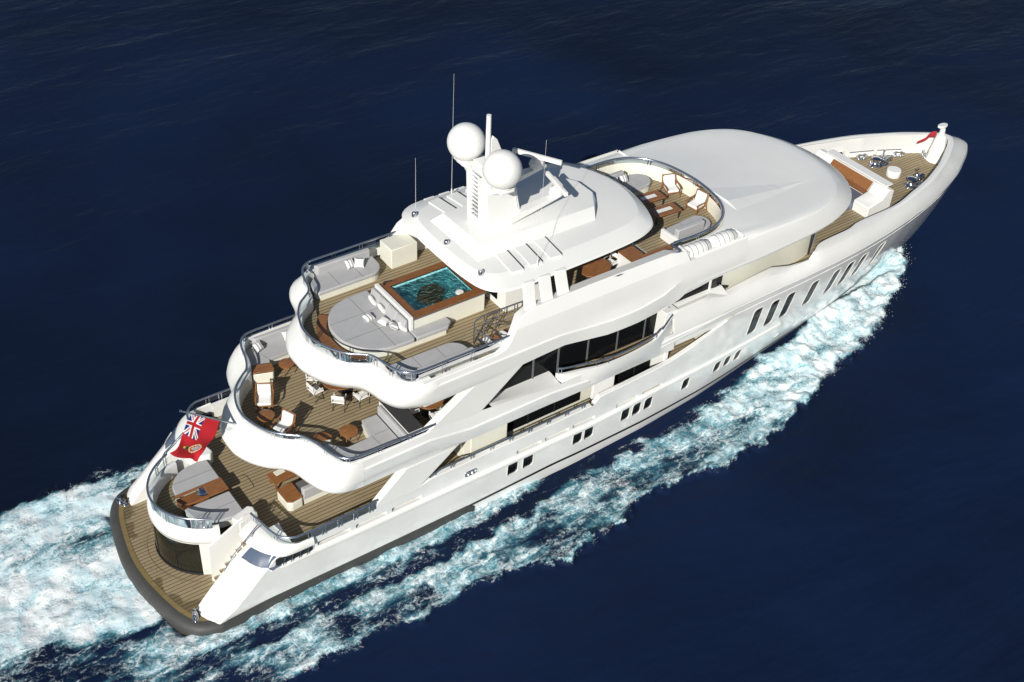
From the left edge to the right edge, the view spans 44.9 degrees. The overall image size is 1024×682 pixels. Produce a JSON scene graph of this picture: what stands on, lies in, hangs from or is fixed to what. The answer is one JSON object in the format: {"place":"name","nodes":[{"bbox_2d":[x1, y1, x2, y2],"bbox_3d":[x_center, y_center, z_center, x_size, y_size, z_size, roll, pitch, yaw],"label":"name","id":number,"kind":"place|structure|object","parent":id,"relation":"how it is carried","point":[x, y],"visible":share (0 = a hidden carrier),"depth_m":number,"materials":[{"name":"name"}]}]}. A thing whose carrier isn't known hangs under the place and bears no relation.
{"place":"outdoors","nodes":[
{"label":"outdoors","id":0,"kind":"place"},
{"bbox_2d":[295,480,308,489],"bbox_3d":[-8.591,5.967,51.623,0.700,0.020,0.610,-25,46,-31],"label":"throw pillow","id":1,"kind":"object","parent":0,"point":[302,484],"visible":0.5,"depth_m":51.60,"materials":[{"name":"grey fabric"}]},
{"bbox_2d":[0,0,1023,681],"bbox_3d":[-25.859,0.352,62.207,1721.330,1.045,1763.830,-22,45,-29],"label":"sea","id":2,"kind":"structure","parent":0,"point":[188,188],"depth_m":64.36,"materials":[{"name":"liquid"}]},
{"bbox_2d":[3,248,906,673],"bbox_3d":[0.945,3.657,59.431,56.210,0.844,16.256,-22,45,-29],"label":"sea spray","id":3,"kind":"object","parent":2,"relation":"on","point":[637,456],"visible":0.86,"depth_m":64.17,"materials":[{"name":"white liquid"}]},
{"bbox_2d":[110,94,967,635],"bbox_3d":[5.592,-5.165,58.286,51.690,17.400,10.287,-22,45,-29],"label":"superyacht","id":4,"kind":"object","parent":2,"relation":"on","point":[570,364],"visible":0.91,"depth_m":52.96,"materials":[{"name":"paint"}]},
{"bbox_2d":[164,426,176,448],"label":"quarter window","id":5,"kind":"structure","parent":4,"relation":"in","point":[170,439],"depth_m":53.67,"materials":[{"name":"blue"}]},
{"bbox_2d":[152,523,203,574],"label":"garage door","id":6,"kind":"structure","parent":4,"relation":"in","point":[186,558],"depth_m":50.36,"materials":[{"name":"brown glass"}]},
{"bbox_2d":[170,415,219,461],"bbox_3d":[-12.561,3.842,49.060,2.172,2.630,0.377,-22,45,-29],"label":"ensign flag","id":7,"kind":"object","parent":4,"relation":"hanging from","point":[198,434],"visible":1,"depth_m":49.01,"materials":[{"name":"fabric"}]},
{"bbox_2d":[172,460,218,502],"bbox_3d":[-13.394,5.856,51.767,1.973,0.485,1.430,-22,45,-29],"label":"crescent pad","id":8,"kind":"object","parent":4,"relation":"on","point":[194,475],"visible":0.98,"depth_m":51.61,"materials":[{"name":"grey fabric"}]},
{"bbox_2d":[174,477,228,515],"bbox_3d":[-12.778,6.433,51.005,2.080,0.580,0.760,-22,45,-29],"label":"console table","id":9,"kind":"object","parent":4,"relation":"on","point":[215,487],"visible":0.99,"depth_m":50.83,"materials":[{"name":"brown wood"}]},
{"bbox_2d":[196,487,207,495],"bbox_3d":[-12.731,6.230,50.910,0.520,0.120,0.520,-22,45,-29],"label":"bowl","id":10,"kind":"object","parent":9,"relation":"on","point":[200,491],"visible":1,"depth_m":50.93,"materials":[{"name":"blue glass"}]},
{"bbox_2d":[185,491,241,528],"bbox_3d":[-12.080,7.050,50.353,1.973,0.485,1.430,-22,45,-29],"label":"crescent pad","id":11,"kind":"object","parent":4,"relation":"on","point":[222,510],"visible":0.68,"depth_m":50.22,"materials":[{"name":"grey fabric"}]},
{"bbox_2d":[241,547,281,570],"bbox_3d":[-9.893,8.587,48.745,1.264,0.646,1.140,-22,45,-29],"label":"quarter window","id":12,"kind":"structure","parent":4,"relation":"in","point":[260,560],"depth_m":48.65,"materials":[{"name":"blue"}]},
{"bbox_2d":[251,363,274,384],"bbox_3d":[-10.672,1.408,52.939,1.018,0.650,0.556,-8,40,-14],"label":"storage cabinet","id":13,"kind":"object","parent":4,"relation":"on","point":[262,373],"visible":0.97,"depth_m":52.74,"materials":[{"name":"beige paint"}]},
{"bbox_2d":[254,382,273,412],"bbox_3d":[-10.306,2.351,51.534,0.793,0.965,0.871,-3,39,-7],"label":"armchair","id":14,"kind":"object","parent":4,"relation":"on","point":[264,397],"visible":0.99,"depth_m":51.49,"materials":[{"name":"white fabric"}]},
{"bbox_2d":[257,409,274,427],"bbox_3d":[-10.081,3.227,50.805,0.720,0.503,0.720,-22,45,-29],"label":"side table","id":15,"kind":"object","parent":4,"relation":"on","point":[265,415],"visible":0.94,"depth_m":50.63,"materials":[{"name":"brown wood"}]},
{"bbox_2d":[246,324,289,365],"bbox_3d":[-10.372,0.399,54.059,2.796,0.870,1.634,-22,45,-29],"label":"corner sofa","id":16,"kind":"object","parent":4,"relation":"on","point":[274,351],"visible":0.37,"depth_m":54.03,"materials":[{"name":"grey fabric"}]},
{"bbox_2d":[252,341,263,352],"bbox_3d":[-11.034,0.239,53.818,0.450,0.210,0.420,-41,101,-41],"label":"throw pillow","id":17,"kind":"object","parent":16,"relation":"on","point":[258,346],"visible":1,"depth_m":53.72,"materials":[{"name":"fabric"}]},
{"bbox_2d":[266,469,300,490],"bbox_3d":[-9.597,5.739,52.221,1.319,0.450,0.799,-22,45,-29],"label":"coffee table","id":18,"kind":"object","parent":4,"relation":"on","point":[274,479],"visible":0.52,"depth_m":51.91,"materials":[{"name":"brown wood"}]},
{"bbox_2d":[273,469,284,475],"bbox_3d":[-9.798,5.506,52.110,0.440,0.030,0.280,-26,47,-32],"label":"tray","id":19,"kind":"object","parent":18,"relation":"on","point":[278,472],"visible":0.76,"depth_m":52.09,"materials":[{"name":"beige paint"}]},
{"bbox_2d":[270,408,297,435],"bbox_3d":[-9.267,3.410,50.271,0.793,0.965,0.871,23,43,23],"label":"armchair","id":20,"kind":"object","parent":4,"relation":"on","point":[286,424],"visible":0.89,"depth_m":50.21,"materials":[{"name":"white fabric"}]},
{"bbox_2d":[278,358,294,375],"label":"side table","id":21,"kind":"object","parent":4,"relation":"on","point":[286,363],"visible":0.91,"depth_m":53.29,"materials":[{"name":"brown wood"}]},
{"bbox_2d":[277,482,302,510],"bbox_3d":[-9.184,6.488,51.199,0.739,0.580,1.056,-22,45,-29],"label":"bench cabinet","id":22,"kind":"object","parent":4,"relation":"on","point":[290,496],"visible":1,"depth_m":50.97,"materials":[{"name":"beige paint"}]},
{"bbox_2d":[294,480,328,503],"bbox_3d":[-8.134,5.921,51.758,1.800,0.870,0.999,-22,45,-29],"label":"bench sofa","id":23,"kind":"object","parent":4,"relation":"on","point":[309,492],"visible":0.41,"depth_m":51.23,"materials":[{"name":"grey fabric"}]},
{"bbox_2d":[305,374,317,387],"bbox_3d":[-8.477,1.557,52.750,0.537,0.873,0.531,4,38,0],"label":"dining chair","id":24,"kind":"object","parent":4,"relation":"on","point":[309,379],"visible":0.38,"depth_m":52.55,"materials":[{"name":"white fabric"}]},
{"bbox_2d":[306,382,323,403],"bbox_3d":[-8.278,2.095,52.084,0.537,0.873,0.531,-26,47,-32],"label":"dining chair","id":25,"kind":"object","parent":4,"relation":"on","point":[315,389],"visible":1,"depth_m":52.01,"materials":[{"name":"white fabric"}]},
{"bbox_2d":[312,431,331,446],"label":"table","id":26,"kind":"object","parent":4,"relation":"on","point":[322,438],"visible":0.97,"depth_m":49.86,"materials":[{"name":"brown wood"}]},
{"bbox_2d":[322,383,352,393],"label":"dining table","id":27,"kind":"object","parent":4,"relation":"on","point":[341,390],"visible":0.24,"depth_m":51.90,"materials":[{"name":"brown wood"}]},
{"bbox_2d":[331,392,346,411],"bbox_3d":[-7.216,2.487,51.666,0.531,0.873,0.537,6,38,4],"label":"dining chair","id":28,"kind":"object","parent":4,"relation":"on","point":[338,399],"visible":1,"depth_m":51.49,"materials":[{"name":"white fabric"}]},
{"bbox_2d":[311,248,379,300],"bbox_3d":[-7.302,-2.931,53.896,3.448,0.870,1.409,-22,45,-29],"label":"curved sofa","id":29,"kind":"object","parent":4,"relation":"on","point":[333,277],"visible":1,"depth_m":53.77,"materials":[{"name":"grey fabric"}]},
{"bbox_2d":[344,258,354,269],"bbox_3d":[-7.098,-3.380,54.131,0.450,0.420,0.210,-26,7,-32],"label":"throw pillow","id":30,"kind":"object","parent":29,"relation":"on","point":[349,263],"visible":1,"depth_m":54.03,"materials":[{"name":"fabric"}]},
{"bbox_2d":[354,258,364,267],"bbox_3d":[-6.692,-3.422,54.247,0.450,0.210,0.420,2,83,-2],"label":"throw pillow","id":31,"kind":"object","parent":29,"relation":"on","point":[358,262],"visible":1,"depth_m":54.17,"materials":[{"name":"white fabric"}]},
{"bbox_2d":[339,424,357,445],"bbox_3d":[-6.635,3.822,50.305,0.760,0.503,0.760,-22,45,-29],"label":"side table","id":32,"kind":"object","parent":4,"relation":"on","point":[346,431],"visible":1,"depth_m":50.13,"materials":[{"name":"brown wood"}]},
{"bbox_2d":[353,390,369,408],"bbox_3d":[-6.319,2.324,51.938,0.531,0.873,0.537,-26,47,-32],"label":"dining chair","id":33,"kind":"object","parent":4,"relation":"on","point":[361,395],"visible":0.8,"depth_m":51.80,"materials":[{"name":"white fabric"}]},
{"bbox_2d":[324,405,406,459],"bbox_3d":[-6.133,4.050,49.752,3.262,0.870,2.150,-22,45,-29],"label":"corner sofa","id":34,"kind":"object","parent":4,"relation":"on","point":[377,431],"visible":0.7,"depth_m":49.97,"materials":[{"name":"grey fabric"}]},
{"bbox_2d":[328,288,450,356],"bbox_3d":[-5.391,-1.038,51.553,4.530,0.980,3.985,-22,45,-29],"label":"sun pad","id":35,"kind":"object","parent":4,"relation":"on","point":[351,329],"visible":0.99,"depth_m":50.93,"materials":[{"name":"grey fabric"}]},
{"bbox_2d":[361,312,375,322],"bbox_3d":[-5.955,-0.974,51.334,0.450,0.210,0.420,-31,61,-35],"label":"throw pillow","id":36,"kind":"object","parent":35,"relation":"on","point":[368,317],"visible":1,"depth_m":51.24,"materials":[{"name":"fabric"}]},
{"bbox_2d":[368,295,376,305],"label":"throw pillow","id":37,"kind":"object","parent":35,"relation":"on","point":[372,300],"visible":1,"depth_m":51.95,"materials":[{"name":"white fabric"}]},
{"bbox_2d":[377,303,385,313],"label":"throw pillow","id":38,"kind":"object","parent":35,"relation":"on","point":[381,308],"visible":1,"depth_m":51.53,"materials":[{"name":"white fabric"}]},
{"bbox_2d":[377,316,390,325],"bbox_3d":[-5.298,-0.822,51.157,0.420,0.210,0.450,28,43,8],"label":"throw pillow","id":39,"kind":"object","parent":35,"relation":"on","point":[383,320],"visible":1,"depth_m":51.03,"materials":[{"name":"white fabric"}]},
{"bbox_2d":[388,320,398,329],"bbox_3d":[-4.867,-0.640,50.862,0.420,0.210,0.450,24,26,-33],"label":"throw pillow","id":40,"kind":"object","parent":35,"relation":"on","point":[393,325],"visible":1,"depth_m":50.75,"materials":[{"name":"fabric"}]},
{"bbox_2d":[398,321,407,331],"bbox_3d":[-4.495,-0.585,50.852,0.420,0.210,0.450,30,23,-35],"label":"throw pillow","id":41,"kind":"object","parent":35,"relation":"on","point":[402,327],"visible":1,"depth_m":50.71,"materials":[{"name":"white fabric"}]},
{"bbox_2d":[407,408,419,419],"bbox_3d":[-4.175,2.901,51.364,0.537,0.873,0.531,-22,45,-29],"label":"dining chair","id":42,"kind":"object","parent":4,"relation":"on","point":[412,411],"visible":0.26,"depth_m":51.27,"materials":[{"name":"white fabric"}]},
{"bbox_2d":[420,399,443,417],"bbox_3d":[-3.454,2.725,51.725,1.240,0.745,1.160,-22,45,-29],"label":"dining table","id":43,"kind":"object","parent":4,"relation":"on","point":[427,409],"visible":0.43,"depth_m":51.43,"materials":[{"name":"brown wood"}]},
{"bbox_2d":[390,343,474,380],"bbox_3d":[-3.185,0.809,49.466,3.448,0.870,1.409,-22,45,-29],"label":"curved sofa","id":44,"kind":"object","parent":4,"relation":"on","point":[428,358],"visible":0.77,"depth_m":49.47,"materials":[{"name":"grey fabric"}]},
{"bbox_2d":[429,407,440,419],"bbox_3d":[-3.090,3.121,51.166,0.531,0.873,0.537,-18,43,-25],"label":"dining chair","id":45,"kind":"object","parent":4,"relation":"on","point":[433,414],"visible":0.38,"depth_m":51.16,"materials":[{"name":"white fabric"}]},
{"bbox_2d":[488,291,496,298],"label":"mast house window","id":46,"kind":"structure","parent":4,"relation":"in","point":[494,294],"depth_m":53.11,"materials":[{"name":"black glass"}]},
{"bbox_2d":[507,391,580,431],"bbox_3d":[1.335,2.695,55.215,4.450,1.900,0.055,-22,45,-29],"label":"saloon window","id":47,"kind":"structure","parent":4,"relation":"in","point":[550,408],"depth_m":55.66,"materials":[{"name":"black glass"}]},
{"bbox_2d":[580,258,610,279],"bbox_3d":[3.661,-2.962,54.821,1.240,0.745,1.640,29,45,29],"label":"dining table","id":48,"kind":"object","parent":4,"relation":"on","point":[594,267],"visible":0.65,"depth_m":54.58,"materials":[{"name":"brown wood"}]},
{"bbox_2d":[603,252,617,268],"bbox_3d":[4.427,-3.505,55.479,0.531,0.873,0.537,33,47,32],"label":"dining chair","id":49,"kind":"object","parent":4,"relation":"on","point":[612,261],"visible":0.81,"depth_m":55.41,"materials":[{"name":"white fabric"}]},
{"bbox_2d":[605,170,650,195],"bbox_3d":[5.311,-7.499,59.546,3.198,0.870,1.250,-22,45,-29],"label":"lounge sofa","id":50,"kind":"object","parent":4,"relation":"on","point":[637,184],"visible":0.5,"depth_m":59.70,"materials":[{"name":"grey fabric"}]},
{"bbox_2d":[619,173,627,183],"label":"throw pillow","id":51,"kind":"object","parent":50,"relation":"on","point":[623,178],"visible":1,"depth_m":59.45,"materials":[{"name":"fabric"}]},
{"bbox_2d":[614,359,650,383],"bbox_3d":[5.364,1.059,57.579,2.950,1.900,0.055,-22,45,-29],"label":"saloon window","id":52,"kind":"structure","parent":4,"relation":"in","point":[635,370],"depth_m":58.16,"materials":[{"name":"black glass"}]},
{"bbox_2d":[636,189,666,204],"bbox_3d":[6.510,-6.654,58.874,1.550,0.488,0.760,-19,43,-26],"label":"lounge table","id":53,"kind":"object","parent":4,"relation":"on","point":[650,196],"visible":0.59,"depth_m":58.74,"materials":[{"name":"brown wood"}]},
{"bbox_2d":[648,202,682,224],"bbox_3d":[7.146,-5.969,58.053,1.550,0.488,0.760,-19,43,-26],"label":"lounge table","id":54,"kind":"object","parent":4,"relation":"on","point":[657,212],"visible":0.88,"depth_m":57.87,"materials":[{"name":"brown wood"}]},
{"bbox_2d":[660,173,681,199],"bbox_3d":[7.653,-7.454,59.598,0.793,0.965,0.871,-9,40,-15],"label":"armchair","id":55,"kind":"object","parent":4,"relation":"on","point":[669,183],"visible":0.99,"depth_m":59.55,"materials":[{"name":"white fabric"}]},
{"bbox_2d":[666,215,710,244],"bbox_3d":[8.139,-5.303,56.975,2.396,0.870,1.122,-22,45,-29],"label":"lounge sofa","id":56,"kind":"object","parent":4,"relation":"on","point":[691,225],"visible":0.84,"depth_m":56.58,"materials":[{"name":"grey fabric"}]},
{"bbox_2d":[684,188,709,214],"bbox_3d":[8.747,-6.550,58.535,0.871,0.965,0.793,-29,48,-34],"label":"armchair","id":57,"kind":"object","parent":4,"relation":"on","point":[698,202],"visible":1,"depth_m":58.47,"materials":[{"name":"white fabric"}]},
{"bbox_2d":[683,239,711,256],"bbox_3d":[8.168,-4.040,55.081,1.480,0.747,0.747,-22,45,-29],"label":"life raft canister","id":58,"kind":"object","parent":4,"relation":"on","point":[698,247],"visible":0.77,"depth_m":54.80,"materials":[{"name":"white plastic"}]},
{"bbox_2d":[707,229,737,245],"bbox_3d":[9.471,-4.569,55.845,1.480,0.747,0.747,-22,45,-29],"label":"life raft canister","id":59,"kind":"object","parent":4,"relation":"on","point":[723,237],"visible":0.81,"depth_m":55.52,"materials":[{"name":"white plastic"}]},
{"bbox_2d":[746,306,764,335],"bbox_3d":[11.836,-0.976,60.352,0.730,1.840,0.338,-22,45,-29],"label":"cabin window","id":60,"kind":"structure","parent":4,"relation":"in","point":[756,315],"depth_m":60.36,"materials":[{"name":"black glass"}]},
{"bbox_2d":[762,298,781,326],"bbox_3d":[12.782,-1.401,60.957,0.730,1.840,0.383,-22,45,-29],"label":"cabin window","id":61,"kind":"structure","parent":4,"relation":"in","point":[774,305],"depth_m":60.99,"materials":[{"name":"black glass"}]},
{"bbox_2d":[777,291,796,318],"bbox_3d":[13.666,-1.797,61.523,0.730,1.840,0.424,-22,45,-29],"label":"cabin window","id":62,"kind":"structure","parent":4,"relation":"in","point":[789,298],"depth_m":61.52,"materials":[{"name":"black glass"}]},
{"bbox_2d":[801,279,820,306],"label":"cabin window","id":63,"kind":"structure","parent":4,"relation":"in","point":[813,286],"depth_m":62.49,"materials":[{"name":"black glass"}]},
{"bbox_2d":[822,268,842,294],"bbox_3d":[16.369,-3.065,63.324,0.730,1.840,0.552,-22,45,-29],"label":"cabin window","id":64,"kind":"structure","parent":4,"relation":"in","point":[836,272],"depth_m":63.30,"materials":[{"name":"black glass"}]},
{"bbox_2d":[836,260,856,286],"bbox_3d":[17.249,-3.506,63.947,0.730,1.840,0.585,-22,45,-29],"label":"cabin window","id":65,"kind":"structure","parent":4,"relation":"in","point":[849,266],"depth_m":64.01,"materials":[{"name":"black glass"}]},
{"bbox_2d":[849,252,869,277],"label":"cabin window","id":66,"kind":"structure","parent":4,"relation":"in","point":[861,260],"depth_m":64.68,"materials":[{"name":"black glass"}]},
{"bbox_2d":[866,241,886,266],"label":"cabin window","id":67,"kind":"structure","parent":4,"relation":"in","point":[882,244],"depth_m":65.49,"materials":[{"name":"black glass"}]},
{"bbox_2d":[917,131,936,143],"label":"bow pennant","id":68,"kind":"object","parent":4,"relation":"attached to","point":[932,134],"visible":1,"depth_m":70.16,"materials":[{"name":"red fabric"}]}
]}

